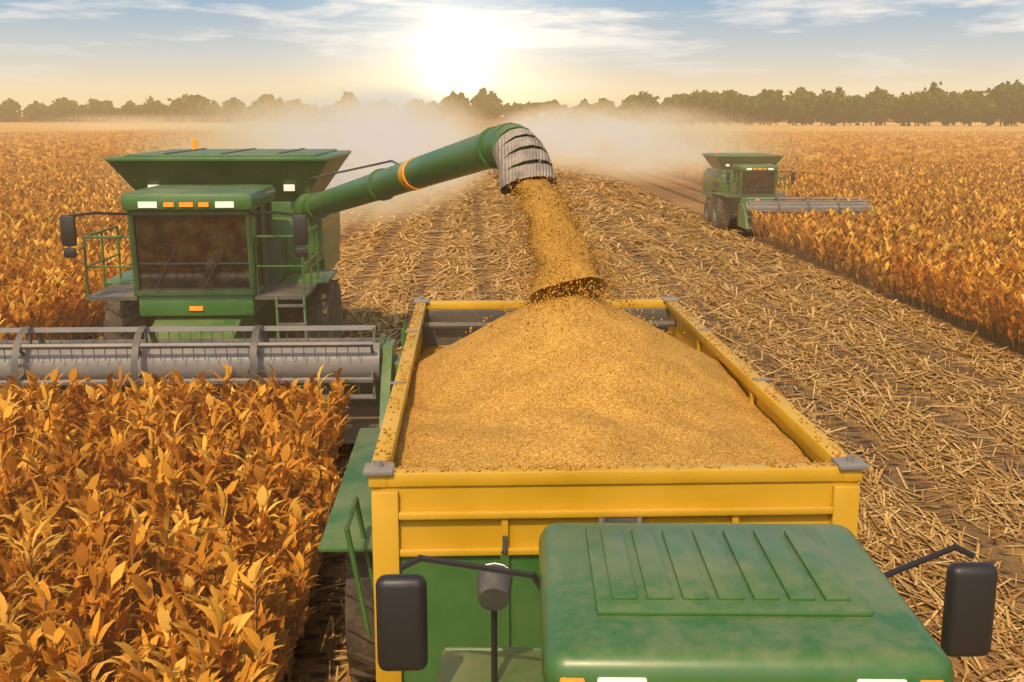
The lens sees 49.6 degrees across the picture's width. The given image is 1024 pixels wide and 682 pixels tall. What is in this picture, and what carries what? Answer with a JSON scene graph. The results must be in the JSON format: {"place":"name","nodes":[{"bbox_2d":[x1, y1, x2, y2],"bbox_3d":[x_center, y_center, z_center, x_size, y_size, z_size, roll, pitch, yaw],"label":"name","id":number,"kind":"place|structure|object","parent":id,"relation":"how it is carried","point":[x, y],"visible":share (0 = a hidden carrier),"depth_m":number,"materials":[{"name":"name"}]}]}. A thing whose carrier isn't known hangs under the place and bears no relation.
{"place":"outdoors","nodes":[
{"label":"outdoors","id":0,"kind":"place"},
{"bbox_2d":[0,122,195,123],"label":"grass field","id":1,"kind":"structure","parent":0,"point":[89,122],"depth_m":610.82,"materials":[{"name":"beige plant"}]},
{"bbox_2d":[0,116,1023,681],"bbox_3d":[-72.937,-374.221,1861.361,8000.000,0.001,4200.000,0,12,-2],"label":"field ground","id":2,"kind":"structure","parent":0,"point":[312,662],"depth_m":23.09,"materials":[{"name":"soil"}]},
{"bbox_2d":[0,123,555,443],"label":"combine harvester","id":3,"kind":"object","parent":2,"relation":"on","point":[235,256],"visible":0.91,"depth_m":18.32,"materials":[{"name":"green paint"}]},
{"bbox_2d":[512,176,607,302],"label":"grain stream","id":4,"kind":"structure","parent":3,"relation":"attached to","point":[578,268],"depth_m":11.16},
{"bbox_2d":[0,245,1023,681],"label":"crop plants","id":5,"kind":"object","parent":2,"relation":"on","point":[160,531],"visible":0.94,"depth_m":11.37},
{"bbox_2d":[0,79,1023,126],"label":"tree line","id":6,"kind":"object","parent":2,"relation":"on","point":[1002,101],"depth_m":505.62,"materials":[{"name":"green plant"}]},
{"bbox_2d":[318,294,868,681],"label":"grain cart","id":7,"kind":"object","parent":2,"relation":"on","point":[384,518],"visible":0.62,"depth_m":7.57,"materials":[{"name":"yellow paint"}]},
{"bbox_2d":[393,294,811,467],"bbox_3d":[0.576,0.171,10.914,3.160,1.197,6.870,0,12,-2],"label":"grain heap","id":8,"kind":"object","parent":7,"relation":"on","point":[581,388],"visible":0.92,"depth_m":9.31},
{"bbox_2d":[373,174,845,472],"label":"grain kernels","id":9,"kind":"object","parent":8,"relation":"on","point":[580,289],"visible":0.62,"depth_m":10.98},
{"bbox_2d":[376,523,997,681],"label":"tractor cab","id":10,"kind":"object","parent":2,"relation":"on","point":[658,602],"visible":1,"depth_m":5.04,"materials":[{"name":"green paint"}]},
{"bbox_2d":[702,150,874,231],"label":"combine harvester","id":11,"kind":"object","parent":2,"relation":"on","point":[740,185],"visible":0.81,"depth_m":48.45,"materials":[{"name":"green paint"}]},
{"bbox_2d":[0,122,1023,358],"bbox_3d":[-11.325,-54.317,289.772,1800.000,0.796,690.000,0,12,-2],"label":"crop field","id":12,"kind":"structure","parent":0,"point":[537,129],"depth_m":353.81,"materials":[{"name":"plant"}]},
{"bbox_2d":[0,159,1023,299],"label":"crop plants","id":13,"kind":"object","parent":12,"relation":"on","point":[928,208],"visible":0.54,"depth_m":46.68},
{"bbox_2d":[0,130,1023,175],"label":"crop plants","id":14,"kind":"object","parent":12,"relation":"on","point":[654,150],"visible":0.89,"depth_m":147.06,"materials":[{"name":"plant"}]},
{"bbox_2d":[0,0,1023,115],"label":"sky","id":15,"kind":"structure","parent":0,"point":[568,52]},
{"bbox_2d":[80,151,1023,681],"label":"crop stubble","id":16,"kind":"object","parent":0,"point":[504,247],"depth_m":27.30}
]}

